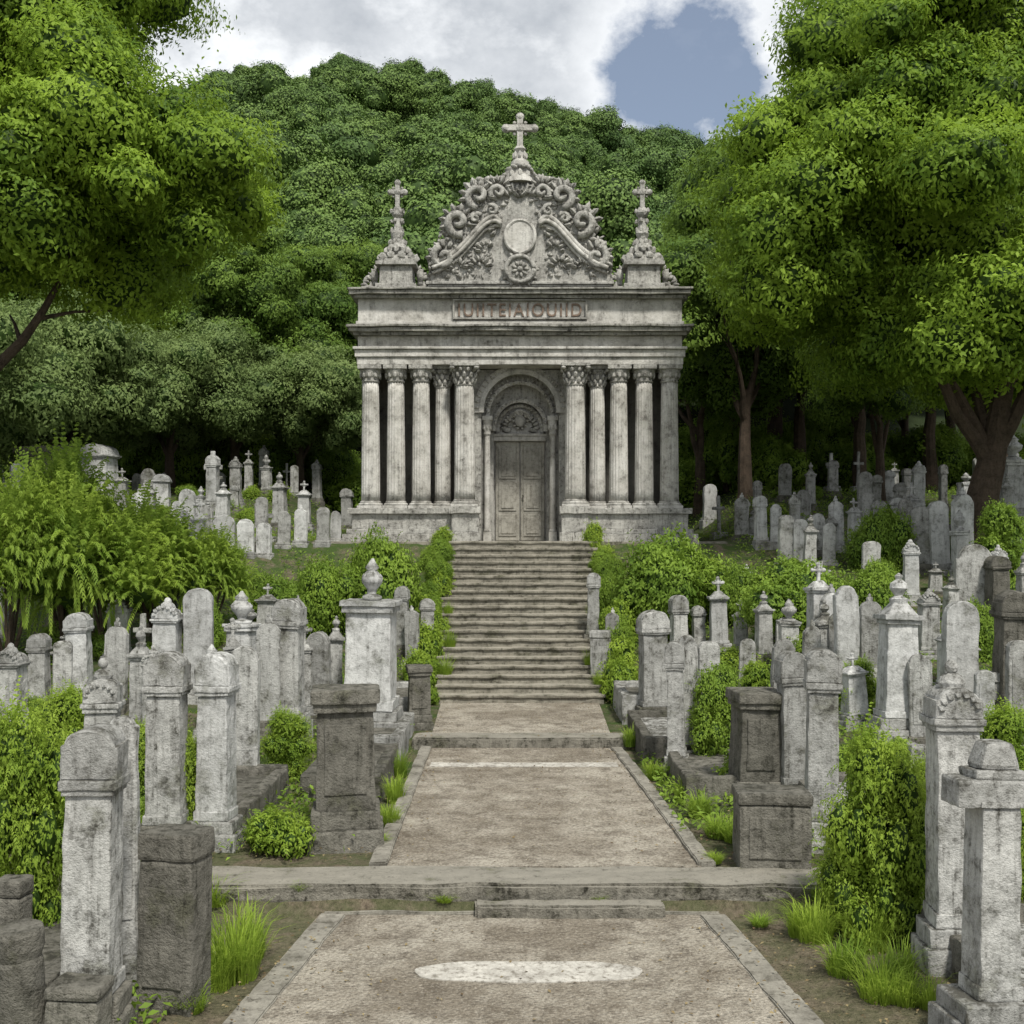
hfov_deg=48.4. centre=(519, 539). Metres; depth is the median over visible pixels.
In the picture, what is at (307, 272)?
broadleaf tree
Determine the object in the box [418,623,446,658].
shrub
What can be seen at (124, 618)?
gravestone
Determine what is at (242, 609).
gravestone
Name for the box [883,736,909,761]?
shrub
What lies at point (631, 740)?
grass tuft
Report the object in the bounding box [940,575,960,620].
gravestone
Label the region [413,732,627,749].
path step
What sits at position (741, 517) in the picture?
gravestone
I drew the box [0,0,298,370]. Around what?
broadleaf tree
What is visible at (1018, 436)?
shrub
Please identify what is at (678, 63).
sky
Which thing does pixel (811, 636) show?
gravestone
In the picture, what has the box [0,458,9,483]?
shrub
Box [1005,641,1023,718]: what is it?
gravestone
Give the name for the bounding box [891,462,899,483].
gravestone
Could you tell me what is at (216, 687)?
gravestone
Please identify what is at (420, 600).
shrub
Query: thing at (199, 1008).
grass tuft
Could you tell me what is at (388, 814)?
grass tuft
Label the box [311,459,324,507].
gravestone
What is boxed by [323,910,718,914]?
path kerb
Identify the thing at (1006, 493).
gravestone
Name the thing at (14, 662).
gravestone
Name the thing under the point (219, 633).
shrub
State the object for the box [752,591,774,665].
gravestone
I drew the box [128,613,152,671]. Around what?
grave cross
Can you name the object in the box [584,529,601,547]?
shrub
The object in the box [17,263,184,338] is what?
broadleaf tree
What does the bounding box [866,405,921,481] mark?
broadleaf tree
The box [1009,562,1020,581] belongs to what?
shrub
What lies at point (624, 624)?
shrub
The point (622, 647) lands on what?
shrub
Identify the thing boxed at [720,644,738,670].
shrub
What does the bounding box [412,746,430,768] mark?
path kerb
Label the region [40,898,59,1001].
grave surround
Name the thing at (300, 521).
gravestone
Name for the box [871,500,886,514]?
gravestone
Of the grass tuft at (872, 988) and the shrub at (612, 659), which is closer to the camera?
the grass tuft at (872, 988)
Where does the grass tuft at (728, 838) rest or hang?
on the ground at (820, 993)
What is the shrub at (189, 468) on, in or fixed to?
on the ground at (820, 993)
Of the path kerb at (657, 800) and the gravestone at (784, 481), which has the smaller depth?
the path kerb at (657, 800)
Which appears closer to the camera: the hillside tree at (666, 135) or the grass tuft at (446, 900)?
the grass tuft at (446, 900)
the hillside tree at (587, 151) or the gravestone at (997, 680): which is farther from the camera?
the hillside tree at (587, 151)
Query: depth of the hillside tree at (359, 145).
69.20 m
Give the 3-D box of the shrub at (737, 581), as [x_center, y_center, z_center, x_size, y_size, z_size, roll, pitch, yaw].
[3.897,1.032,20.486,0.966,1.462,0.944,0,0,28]
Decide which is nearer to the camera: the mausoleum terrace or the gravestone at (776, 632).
the gravestone at (776, 632)
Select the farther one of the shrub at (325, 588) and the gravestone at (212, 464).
the gravestone at (212, 464)
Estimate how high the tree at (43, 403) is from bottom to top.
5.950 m
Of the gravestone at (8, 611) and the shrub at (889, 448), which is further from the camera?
the shrub at (889, 448)
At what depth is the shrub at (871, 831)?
8.40 m
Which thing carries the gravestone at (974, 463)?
on the ground at (820, 993)
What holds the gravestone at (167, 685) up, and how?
on the ground at (820, 993)
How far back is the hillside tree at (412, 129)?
71.87 m
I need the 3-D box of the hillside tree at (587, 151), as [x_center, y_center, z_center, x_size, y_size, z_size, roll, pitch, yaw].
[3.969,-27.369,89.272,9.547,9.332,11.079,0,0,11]
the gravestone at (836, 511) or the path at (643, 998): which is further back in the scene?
the gravestone at (836, 511)
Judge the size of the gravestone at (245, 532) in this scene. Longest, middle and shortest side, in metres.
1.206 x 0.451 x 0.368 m
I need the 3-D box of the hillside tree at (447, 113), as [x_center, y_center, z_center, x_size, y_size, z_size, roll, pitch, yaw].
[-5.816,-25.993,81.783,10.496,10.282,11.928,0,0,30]
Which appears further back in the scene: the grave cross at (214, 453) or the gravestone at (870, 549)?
the grave cross at (214, 453)
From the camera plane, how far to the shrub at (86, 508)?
16.04 m
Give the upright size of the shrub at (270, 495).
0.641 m
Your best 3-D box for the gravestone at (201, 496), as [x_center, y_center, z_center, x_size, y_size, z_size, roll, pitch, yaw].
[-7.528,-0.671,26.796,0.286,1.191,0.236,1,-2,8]
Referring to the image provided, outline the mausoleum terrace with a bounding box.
[312,541,726,544]
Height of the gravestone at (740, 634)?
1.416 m
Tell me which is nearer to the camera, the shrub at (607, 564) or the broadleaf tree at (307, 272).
the shrub at (607, 564)
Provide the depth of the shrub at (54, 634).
16.56 m
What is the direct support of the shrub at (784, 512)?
on the ground at (820, 993)
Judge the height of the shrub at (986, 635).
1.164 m
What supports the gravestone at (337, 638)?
on the ground at (820, 993)
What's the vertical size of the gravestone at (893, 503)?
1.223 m
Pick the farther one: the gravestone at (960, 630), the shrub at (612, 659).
the shrub at (612, 659)
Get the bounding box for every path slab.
[415,961,642,982]
[430,762,617,766]
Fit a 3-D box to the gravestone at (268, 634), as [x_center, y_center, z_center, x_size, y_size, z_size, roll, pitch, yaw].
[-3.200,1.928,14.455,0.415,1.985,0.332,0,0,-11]
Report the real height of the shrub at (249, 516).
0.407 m
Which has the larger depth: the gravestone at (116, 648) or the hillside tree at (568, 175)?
the hillside tree at (568, 175)
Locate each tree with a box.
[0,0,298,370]
[0,275,47,315]
[0,296,100,466]
[2,285,193,448]
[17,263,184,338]
[103,317,265,493]
[149,309,319,490]
[150,271,238,358]
[157,73,237,102]
[160,225,356,449]
[181,91,263,122]
[193,67,251,90]
[204,99,290,132]
[208,331,361,491]
[215,223,289,253]
[222,63,352,109]
[226,117,366,189]
[230,60,292,77]
[234,73,302,93]
[251,81,358,132]
[257,152,392,227]
[262,203,306,248]
[265,243,339,288]
[277,235,385,374]
[279,208,402,253]
[290,71,318,86]
[300,112,394,140]
[302,63,415,125]
[304,118,409,179]
[308,52,382,78]
[330,101,397,131]
[353,157,404,192]
[361,193,460,284]
[373,57,427,75]
[376,129,555,216]
[385,107,502,139]
[386,111,514,157]
[404,72,511,123]
[406,66,456,90]
[454,130,559,176]
[474,75,498,98]
[479,120,528,141]
[480,89,560,134]
[483,84,516,101]
[497,126,531,146]
[523,104,640,152]
[523,136,590,173]
[525,147,584,178]
[537,96,585,120]
[539,133,610,169]
[557,168,647,182]
[560,168,662,201]
[574,161,669,245]
[587,141,705,195]
[607,221,678,426]
[621,123,665,151]
[639,124,710,153]
[645,185,675,222]
[651,141,696,154]
[652,168,816,498]
[656,167,700,210]
[657,152,739,431]
[657,235,814,516]
[660,93,789,438]
[685,0,1023,544]
[782,338,866,485]
[793,283,938,504]
[793,384,806,488]
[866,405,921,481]
[922,237,1021,489]
[944,411,955,431]
[981,152,1023,456]
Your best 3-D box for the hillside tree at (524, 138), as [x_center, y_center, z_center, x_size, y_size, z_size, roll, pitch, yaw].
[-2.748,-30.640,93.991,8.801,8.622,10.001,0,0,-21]
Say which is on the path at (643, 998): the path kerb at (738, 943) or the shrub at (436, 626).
the path kerb at (738, 943)
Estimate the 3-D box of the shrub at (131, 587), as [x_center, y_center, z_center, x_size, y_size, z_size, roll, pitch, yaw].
[-6.077,0.766,16.565,2.516,2.799,1.765,0,0,-4]
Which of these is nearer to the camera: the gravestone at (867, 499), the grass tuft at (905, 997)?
the grass tuft at (905, 997)
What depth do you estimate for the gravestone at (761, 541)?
23.28 m
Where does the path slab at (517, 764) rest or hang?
on the path at (585, 835)
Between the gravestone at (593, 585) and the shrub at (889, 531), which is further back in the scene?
the shrub at (889, 531)
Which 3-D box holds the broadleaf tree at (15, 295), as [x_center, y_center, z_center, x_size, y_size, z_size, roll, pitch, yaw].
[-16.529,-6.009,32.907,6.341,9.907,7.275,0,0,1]
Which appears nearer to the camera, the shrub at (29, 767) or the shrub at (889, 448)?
the shrub at (29, 767)
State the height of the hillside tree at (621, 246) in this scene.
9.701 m
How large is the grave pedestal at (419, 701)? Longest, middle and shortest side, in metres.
1.308 x 0.406 x 0.392 m
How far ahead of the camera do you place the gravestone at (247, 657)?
12.51 m
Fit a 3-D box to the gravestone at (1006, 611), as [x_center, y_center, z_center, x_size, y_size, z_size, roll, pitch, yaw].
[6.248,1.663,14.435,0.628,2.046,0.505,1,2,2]
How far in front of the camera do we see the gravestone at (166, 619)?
14.78 m
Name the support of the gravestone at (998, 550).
on the ground at (820, 993)
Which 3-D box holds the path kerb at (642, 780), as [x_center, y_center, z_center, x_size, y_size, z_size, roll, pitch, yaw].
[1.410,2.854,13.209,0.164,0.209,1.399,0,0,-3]
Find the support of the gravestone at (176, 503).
on the ground at (820, 993)
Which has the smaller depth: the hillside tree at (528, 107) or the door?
the door
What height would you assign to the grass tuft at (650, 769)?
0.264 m
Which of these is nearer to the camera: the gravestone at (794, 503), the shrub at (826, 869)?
the shrub at (826, 869)
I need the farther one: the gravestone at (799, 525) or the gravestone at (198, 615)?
the gravestone at (799, 525)
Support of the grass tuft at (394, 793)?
on the ground at (820, 993)
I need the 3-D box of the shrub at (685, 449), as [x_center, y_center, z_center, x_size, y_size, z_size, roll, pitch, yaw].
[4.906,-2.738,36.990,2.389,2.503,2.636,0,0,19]
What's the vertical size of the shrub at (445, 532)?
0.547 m
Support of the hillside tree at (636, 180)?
on the ground at (820, 993)
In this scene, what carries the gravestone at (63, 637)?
on the ground at (820, 993)
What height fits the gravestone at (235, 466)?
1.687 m
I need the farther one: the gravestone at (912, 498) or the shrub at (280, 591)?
the gravestone at (912, 498)
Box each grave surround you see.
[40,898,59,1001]
[236,764,289,828]
[300,743,397,802]
[373,712,414,759]
[397,680,407,711]
[613,680,639,724]
[628,710,667,766]
[663,744,735,807]
[798,771,858,804]
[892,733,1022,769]
[921,904,1023,1001]
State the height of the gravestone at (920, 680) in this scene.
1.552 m
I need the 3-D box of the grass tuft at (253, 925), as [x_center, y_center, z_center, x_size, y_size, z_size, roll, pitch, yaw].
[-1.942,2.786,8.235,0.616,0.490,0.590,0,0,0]
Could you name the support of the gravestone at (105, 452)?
on the ground at (820, 993)
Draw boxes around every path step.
[211,865,823,902]
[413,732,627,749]
[474,899,663,918]
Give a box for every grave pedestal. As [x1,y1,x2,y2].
[307,683,383,854]
[406,664,433,730]
[724,686,782,805]
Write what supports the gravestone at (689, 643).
on the ground at (820, 993)
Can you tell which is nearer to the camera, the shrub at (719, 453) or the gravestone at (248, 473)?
the gravestone at (248, 473)
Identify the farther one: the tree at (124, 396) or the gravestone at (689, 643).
the tree at (124, 396)
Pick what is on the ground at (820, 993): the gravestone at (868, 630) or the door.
the gravestone at (868, 630)
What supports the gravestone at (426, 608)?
on the ground at (820, 993)
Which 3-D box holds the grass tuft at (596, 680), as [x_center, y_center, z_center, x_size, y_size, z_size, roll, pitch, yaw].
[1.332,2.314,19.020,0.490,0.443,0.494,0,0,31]
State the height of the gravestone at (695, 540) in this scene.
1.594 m
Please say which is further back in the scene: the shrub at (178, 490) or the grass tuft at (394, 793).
the shrub at (178, 490)
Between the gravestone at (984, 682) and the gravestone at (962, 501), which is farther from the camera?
the gravestone at (962, 501)
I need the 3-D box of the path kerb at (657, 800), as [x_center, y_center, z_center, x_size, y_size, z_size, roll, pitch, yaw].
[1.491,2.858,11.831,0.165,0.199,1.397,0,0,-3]
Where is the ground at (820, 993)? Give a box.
[0,389,1023,1023]
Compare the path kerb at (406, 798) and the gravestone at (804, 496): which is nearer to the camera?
the path kerb at (406, 798)
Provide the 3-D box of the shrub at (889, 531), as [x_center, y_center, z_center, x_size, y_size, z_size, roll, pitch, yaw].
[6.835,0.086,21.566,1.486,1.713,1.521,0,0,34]
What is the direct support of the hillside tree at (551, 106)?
on the ground at (820, 993)
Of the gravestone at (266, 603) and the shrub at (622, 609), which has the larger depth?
the shrub at (622, 609)
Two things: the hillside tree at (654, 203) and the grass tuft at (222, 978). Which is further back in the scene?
the hillside tree at (654, 203)
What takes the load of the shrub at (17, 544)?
on the ground at (820, 993)
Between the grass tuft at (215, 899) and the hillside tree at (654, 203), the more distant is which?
the hillside tree at (654, 203)
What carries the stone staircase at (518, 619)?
on the ground at (820, 993)
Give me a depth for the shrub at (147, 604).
18.80 m
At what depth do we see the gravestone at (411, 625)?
19.62 m
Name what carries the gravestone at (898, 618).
on the ground at (820, 993)
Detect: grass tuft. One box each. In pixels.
[162,974,219,1014]
[210,927,254,993]
[211,892,285,986]
[212,871,249,907]
[212,890,281,959]
[244,806,300,844]
[287,810,310,826]
[288,883,304,891]
[379,798,412,826]
[381,769,412,803]
[384,831,392,841]
[385,748,414,777]
[431,893,455,903]
[435,654,454,679]
[442,603,453,620]
[442,626,460,646]
[580,647,589,664]
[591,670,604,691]
[621,725,635,746]
[639,759,667,780]
[667,776,683,803]
[673,785,726,818]
[684,809,732,839]
[702,848,729,864]
[708,812,732,843]
[739,909,779,927]
[771,898,829,938]
[772,885,853,945]
[791,864,831,907]
[800,926,884,979]
[826,900,909,954]
[826,935,937,1006]
[859,962,944,1008]
[861,927,942,980]
[895,969,954,1010]
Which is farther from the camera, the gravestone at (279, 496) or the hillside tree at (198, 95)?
the hillside tree at (198, 95)
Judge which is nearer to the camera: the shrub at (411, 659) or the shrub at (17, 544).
the shrub at (17, 544)
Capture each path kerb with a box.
[223,994,278,1023]
[250,914,344,995]
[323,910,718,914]
[369,822,401,866]
[392,791,413,824]
[403,767,422,792]
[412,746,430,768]
[611,746,637,768]
[626,766,658,792]
[645,791,680,824]
[669,822,715,866]
[700,914,798,995]
[767,995,824,1023]
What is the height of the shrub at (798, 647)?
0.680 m
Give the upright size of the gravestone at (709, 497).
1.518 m
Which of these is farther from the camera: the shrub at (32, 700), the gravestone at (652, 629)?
the gravestone at (652, 629)
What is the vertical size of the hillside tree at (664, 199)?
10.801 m
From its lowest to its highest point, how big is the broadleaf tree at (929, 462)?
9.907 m
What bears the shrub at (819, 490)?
on the ground at (820, 993)
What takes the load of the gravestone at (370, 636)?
on the ground at (820, 993)
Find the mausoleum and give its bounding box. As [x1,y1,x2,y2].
[342,112,697,541]
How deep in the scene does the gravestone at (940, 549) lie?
21.26 m
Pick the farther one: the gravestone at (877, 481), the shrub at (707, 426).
the shrub at (707, 426)
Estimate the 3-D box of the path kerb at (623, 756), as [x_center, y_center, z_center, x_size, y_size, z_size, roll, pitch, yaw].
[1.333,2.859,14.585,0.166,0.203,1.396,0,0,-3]
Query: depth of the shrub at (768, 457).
33.23 m
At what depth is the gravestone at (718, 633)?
19.46 m
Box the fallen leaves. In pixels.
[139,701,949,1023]
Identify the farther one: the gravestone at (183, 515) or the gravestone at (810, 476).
the gravestone at (810, 476)
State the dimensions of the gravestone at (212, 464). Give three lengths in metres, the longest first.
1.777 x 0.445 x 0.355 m
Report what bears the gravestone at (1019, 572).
on the ground at (820, 993)
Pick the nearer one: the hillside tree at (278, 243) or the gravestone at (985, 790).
the gravestone at (985, 790)
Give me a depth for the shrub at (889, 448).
35.34 m
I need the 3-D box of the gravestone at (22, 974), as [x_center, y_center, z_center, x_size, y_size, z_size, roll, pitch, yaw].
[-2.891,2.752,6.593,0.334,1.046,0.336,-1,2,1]
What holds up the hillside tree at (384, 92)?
on the ground at (820, 993)
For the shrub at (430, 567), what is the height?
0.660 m
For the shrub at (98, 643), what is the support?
on the ground at (820, 993)
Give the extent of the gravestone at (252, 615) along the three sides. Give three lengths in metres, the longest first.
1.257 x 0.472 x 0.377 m
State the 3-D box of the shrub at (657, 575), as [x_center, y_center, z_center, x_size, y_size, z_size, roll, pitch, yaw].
[2.737,0.925,20.973,2.740,2.553,2.482,0,0,-43]
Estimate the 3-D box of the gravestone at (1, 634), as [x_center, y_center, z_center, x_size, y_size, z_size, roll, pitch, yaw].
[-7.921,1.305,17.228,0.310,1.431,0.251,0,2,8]
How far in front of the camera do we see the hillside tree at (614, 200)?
49.76 m
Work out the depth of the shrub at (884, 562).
20.14 m
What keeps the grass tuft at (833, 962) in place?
on the ground at (820, 993)
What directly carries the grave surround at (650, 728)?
on the ground at (820, 993)
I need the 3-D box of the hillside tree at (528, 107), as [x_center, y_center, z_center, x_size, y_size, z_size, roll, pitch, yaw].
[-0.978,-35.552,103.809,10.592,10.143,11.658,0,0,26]
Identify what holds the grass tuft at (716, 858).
on the ground at (820, 993)
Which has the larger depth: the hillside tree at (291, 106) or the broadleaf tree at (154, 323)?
the hillside tree at (291, 106)
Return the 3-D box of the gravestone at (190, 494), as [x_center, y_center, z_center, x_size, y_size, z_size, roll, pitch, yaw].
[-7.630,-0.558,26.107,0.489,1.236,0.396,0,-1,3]
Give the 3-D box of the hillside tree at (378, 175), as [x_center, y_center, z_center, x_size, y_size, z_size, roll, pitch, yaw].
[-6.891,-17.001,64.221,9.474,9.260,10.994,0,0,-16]
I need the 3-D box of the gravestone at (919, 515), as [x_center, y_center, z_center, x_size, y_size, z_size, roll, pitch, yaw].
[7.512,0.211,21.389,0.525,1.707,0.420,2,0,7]
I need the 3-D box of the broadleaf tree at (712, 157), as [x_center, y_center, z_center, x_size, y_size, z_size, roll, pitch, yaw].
[9.290,-7.874,36.956,10.136,12.863,8.119,0,0,-6]
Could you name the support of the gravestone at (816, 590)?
on the ground at (820, 993)
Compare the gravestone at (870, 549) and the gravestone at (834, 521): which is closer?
the gravestone at (870, 549)
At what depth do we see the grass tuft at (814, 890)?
9.17 m
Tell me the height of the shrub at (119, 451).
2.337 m
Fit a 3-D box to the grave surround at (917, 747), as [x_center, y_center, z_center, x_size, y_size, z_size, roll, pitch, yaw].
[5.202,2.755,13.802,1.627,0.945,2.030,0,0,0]
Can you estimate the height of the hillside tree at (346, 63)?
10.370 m
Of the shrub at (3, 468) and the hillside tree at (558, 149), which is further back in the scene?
the hillside tree at (558, 149)
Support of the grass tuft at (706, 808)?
on the ground at (820, 993)
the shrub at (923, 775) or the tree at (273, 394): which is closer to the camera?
the shrub at (923, 775)
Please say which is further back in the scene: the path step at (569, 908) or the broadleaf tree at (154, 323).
the broadleaf tree at (154, 323)
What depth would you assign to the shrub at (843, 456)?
33.77 m
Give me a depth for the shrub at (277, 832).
10.07 m
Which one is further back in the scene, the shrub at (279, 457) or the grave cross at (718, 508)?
the shrub at (279, 457)
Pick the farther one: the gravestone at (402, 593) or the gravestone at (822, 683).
the gravestone at (402, 593)
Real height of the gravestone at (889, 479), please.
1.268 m
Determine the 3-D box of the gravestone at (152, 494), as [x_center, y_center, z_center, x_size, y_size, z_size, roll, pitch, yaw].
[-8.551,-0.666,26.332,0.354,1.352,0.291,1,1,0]
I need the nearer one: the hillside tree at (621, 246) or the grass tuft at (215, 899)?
the grass tuft at (215, 899)
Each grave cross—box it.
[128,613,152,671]
[204,451,222,469]
[283,463,289,490]
[709,496,728,539]
[823,453,840,490]
[849,451,863,491]
[949,482,961,530]
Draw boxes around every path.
[258,914,788,1023]
[387,748,697,867]
[432,703,609,733]
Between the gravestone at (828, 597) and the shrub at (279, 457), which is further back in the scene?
the shrub at (279, 457)
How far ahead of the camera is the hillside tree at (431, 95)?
94.93 m
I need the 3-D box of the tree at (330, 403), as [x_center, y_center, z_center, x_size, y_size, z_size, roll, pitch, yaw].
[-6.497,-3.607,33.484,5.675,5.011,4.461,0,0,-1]
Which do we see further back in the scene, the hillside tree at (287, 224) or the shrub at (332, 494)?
the hillside tree at (287, 224)
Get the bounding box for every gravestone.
[0,586,4,643]
[0,642,30,727]
[0,919,45,1023]
[4,578,8,625]
[10,463,24,486]
[25,633,52,703]
[51,634,65,695]
[52,640,73,720]
[57,723,137,1023]
[62,612,93,693]
[79,658,125,727]
[80,444,121,503]
[100,598,132,657]
[104,618,128,714]
[110,715,139,995]
[112,468,131,506]
[126,625,149,723]
[132,473,140,490]
[132,492,147,507]
[140,469,154,487]
[140,644,158,726]
[140,651,192,831]
[148,482,157,512]
[149,597,182,652]
[151,473,172,511]
[166,589,183,628]
[170,501,183,519]
[178,489,195,521]
[179,509,190,528]
[183,589,213,704]
[189,498,207,536]
[190,651,246,852]
[192,644,217,742]
[196,486,205,511]
[200,506,213,538]
[204,455,220,510]
[213,515,235,547]
[214,483,231,518]
[219,471,226,485]
[222,590,261,649]
[223,617,241,653]
[228,457,245,507]
[230,485,240,512]
[231,645,260,775]
[237,519,256,558]
[243,450,253,490]
[246,609,257,622]
[254,497,267,550]
[254,584,279,622]
[255,513,277,541]
[255,523,273,559]
[256,614,280,737]
[257,445,269,489]
[260,455,272,494]
[269,472,292,531]
[271,598,312,743]
[274,511,291,548]
[289,465,298,496]
[291,504,309,547]
[293,481,314,534]
[304,626,315,715]
[306,632,331,732]
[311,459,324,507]
[313,507,330,546]
[329,511,341,540]
[329,615,344,683]
[339,488,353,530]
[339,558,404,727]
[394,586,409,657]
[401,605,419,669]
[418,598,434,629]
[583,573,600,645]
[605,607,618,635]
[635,610,670,710]
[663,641,688,778]
[667,595,688,641]
[679,635,698,752]
[690,606,706,645]
[691,535,698,556]
[697,641,720,736]
[699,484,716,528]
[707,576,731,652]
[731,492,750,540]
[732,600,747,649]
[736,638,756,686]
[748,510,753,537]
[751,496,770,549]
[752,480,762,509]
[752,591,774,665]
[769,504,781,549]
[770,638,794,687]
[773,650,805,784]
[774,515,793,565]
[775,463,791,501]
[775,599,801,646]
[775,618,782,642]
[787,492,800,519]
[792,519,807,561]
[797,490,810,520]
[801,514,818,568]
[802,562,829,626]
[802,619,821,656]
[803,648,842,853]
[804,462,817,510]
[810,600,829,648]
[812,513,824,556]
[818,583,834,616]
[821,523,838,565]
[825,460,841,496]
[825,518,838,552]
[828,495,846,552]
[828,614,833,652]
[833,586,858,703]
[839,652,870,731]
[845,498,862,547]
[856,472,872,516]
[859,593,879,680]
[860,492,873,525]
[861,541,880,568]
[865,573,924,742]
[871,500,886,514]
[872,474,882,500]
[885,470,895,503]
[889,497,902,513]
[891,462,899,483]
[892,483,907,497]
[898,494,912,523]
[901,468,911,495]
[901,539,921,605]
[907,483,920,507]
[907,654,932,743]
[909,506,931,574]
[911,461,926,506]
[911,659,987,976]
[914,588,941,659]
[926,562,944,595]
[927,501,951,575]
[928,739,1023,1023]
[933,634,941,685]
[937,464,949,509]
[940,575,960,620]
[940,600,979,691]
[947,509,970,577]
[950,486,973,562]
[953,544,991,612]
[956,472,970,493]
[972,458,976,473]
[973,670,994,734]
[982,556,1012,608]
[989,590,1023,710]
[991,544,1008,558]
[991,671,999,699]
[1000,435,1023,520]
[1001,474,1012,505]
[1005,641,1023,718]
[1013,552,1023,591]
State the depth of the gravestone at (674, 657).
13.46 m
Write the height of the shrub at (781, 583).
1.694 m
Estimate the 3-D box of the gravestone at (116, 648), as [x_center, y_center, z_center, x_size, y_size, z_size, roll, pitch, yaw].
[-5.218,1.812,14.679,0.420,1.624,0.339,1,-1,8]
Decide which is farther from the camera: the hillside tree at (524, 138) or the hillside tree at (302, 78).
the hillside tree at (302, 78)
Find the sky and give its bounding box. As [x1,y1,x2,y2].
[135,0,822,144]
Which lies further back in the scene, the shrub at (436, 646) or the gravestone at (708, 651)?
the shrub at (436, 646)
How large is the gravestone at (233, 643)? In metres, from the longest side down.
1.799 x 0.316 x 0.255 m
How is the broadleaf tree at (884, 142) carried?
on the ground at (820, 993)
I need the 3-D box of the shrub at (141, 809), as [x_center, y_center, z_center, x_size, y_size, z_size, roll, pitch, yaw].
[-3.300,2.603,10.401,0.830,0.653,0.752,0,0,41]
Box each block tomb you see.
[0,874,33,925]
[44,972,115,1023]
[137,823,214,1016]
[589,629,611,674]
[730,783,813,868]
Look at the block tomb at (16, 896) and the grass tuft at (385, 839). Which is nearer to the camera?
the block tomb at (16, 896)
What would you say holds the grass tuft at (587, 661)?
on the ground at (820, 993)
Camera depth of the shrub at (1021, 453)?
34.01 m
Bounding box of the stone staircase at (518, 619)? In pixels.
[435,541,604,703]
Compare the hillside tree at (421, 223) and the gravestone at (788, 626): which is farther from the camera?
the hillside tree at (421, 223)
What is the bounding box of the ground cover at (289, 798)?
[1,484,1023,1023]
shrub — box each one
[0,442,80,650]
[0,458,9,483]
[0,675,71,925]
[7,422,140,640]
[13,445,72,481]
[14,497,189,659]
[27,676,87,751]
[28,694,43,725]
[39,610,94,651]
[92,621,106,659]
[98,438,147,485]
[107,479,227,640]
[118,438,181,487]
[131,599,159,610]
[135,715,145,800]
[139,797,192,823]
[142,438,229,489]
[145,641,151,648]
[157,515,262,612]
[174,483,202,498]
[184,724,197,824]
[213,601,225,648]
[218,433,296,488]
[227,568,298,621]
[230,547,244,558]
[234,508,254,519]
[235,798,317,861]
[242,485,263,498]
[242,512,254,523]
[260,703,316,780]
[264,483,294,502]
[275,439,329,485]
[285,550,361,637]
[304,448,360,489]
[305,618,318,635]
[322,468,360,513]
[340,520,426,625]
[397,645,441,686]
[405,651,439,681]
[410,591,442,622]
[417,543,446,570]
[418,578,441,597]
[418,587,443,602]
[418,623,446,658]
[419,617,444,650]
[422,556,455,581]
[428,524,456,544]
[428,592,441,611]
[430,534,456,563]
[430,566,455,597]
[430,655,443,673]
[430,687,441,704]
[434,604,450,635]
[582,517,606,543]
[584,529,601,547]
[587,557,597,569]
[590,539,617,560]
[591,547,609,572]
[594,552,624,592]
[596,627,638,667]
[597,651,637,703]
[598,595,637,640]
[599,570,622,611]
[599,609,606,629]
[600,603,613,620]
[602,610,638,659]
[602,653,620,678]
[605,521,734,645]
[605,655,638,679]
[678,421,694,469]
[679,454,723,508]
[681,413,739,481]
[685,657,742,756]
[691,422,751,492]
[706,554,725,569]
[711,749,728,774]
[714,559,758,625]
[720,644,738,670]
[721,549,850,634]
[729,430,819,489]
[735,653,770,686]
[751,426,792,449]
[767,502,788,521]
[773,424,833,487]
[786,557,802,564]
[787,626,803,653]
[797,486,825,498]
[804,804,877,935]
[808,702,925,950]
[811,435,903,488]
[838,652,876,713]
[838,739,852,771]
[839,500,917,571]
[840,555,911,610]
[856,557,896,576]
[865,427,911,477]
[882,742,925,937]
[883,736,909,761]
[890,419,974,487]
[908,748,924,783]
[950,443,975,486]
[964,593,993,664]
[965,428,1023,447]
[968,496,1023,589]
[980,692,1023,769]
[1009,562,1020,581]
[1018,441,1023,458]
[1020,809,1023,903]
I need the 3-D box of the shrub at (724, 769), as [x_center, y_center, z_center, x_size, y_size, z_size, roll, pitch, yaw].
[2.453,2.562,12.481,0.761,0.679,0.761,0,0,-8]
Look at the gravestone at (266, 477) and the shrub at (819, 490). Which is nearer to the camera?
the shrub at (819, 490)
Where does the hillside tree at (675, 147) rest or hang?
on the ground at (820, 993)
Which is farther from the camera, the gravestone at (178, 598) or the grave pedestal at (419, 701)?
the gravestone at (178, 598)
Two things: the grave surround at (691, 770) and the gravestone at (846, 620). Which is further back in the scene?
the gravestone at (846, 620)
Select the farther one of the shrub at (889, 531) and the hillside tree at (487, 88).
the hillside tree at (487, 88)
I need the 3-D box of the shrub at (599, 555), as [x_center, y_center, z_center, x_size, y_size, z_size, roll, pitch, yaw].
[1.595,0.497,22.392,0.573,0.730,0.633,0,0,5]
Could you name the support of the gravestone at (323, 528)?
on the ground at (820, 993)
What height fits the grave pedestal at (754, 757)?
1.634 m
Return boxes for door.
[494,403,545,540]
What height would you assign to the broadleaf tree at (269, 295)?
8.474 m
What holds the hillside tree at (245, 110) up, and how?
on the ground at (820, 993)
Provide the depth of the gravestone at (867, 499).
23.80 m
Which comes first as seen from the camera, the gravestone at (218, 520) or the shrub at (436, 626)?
the shrub at (436, 626)
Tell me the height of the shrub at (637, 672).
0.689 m

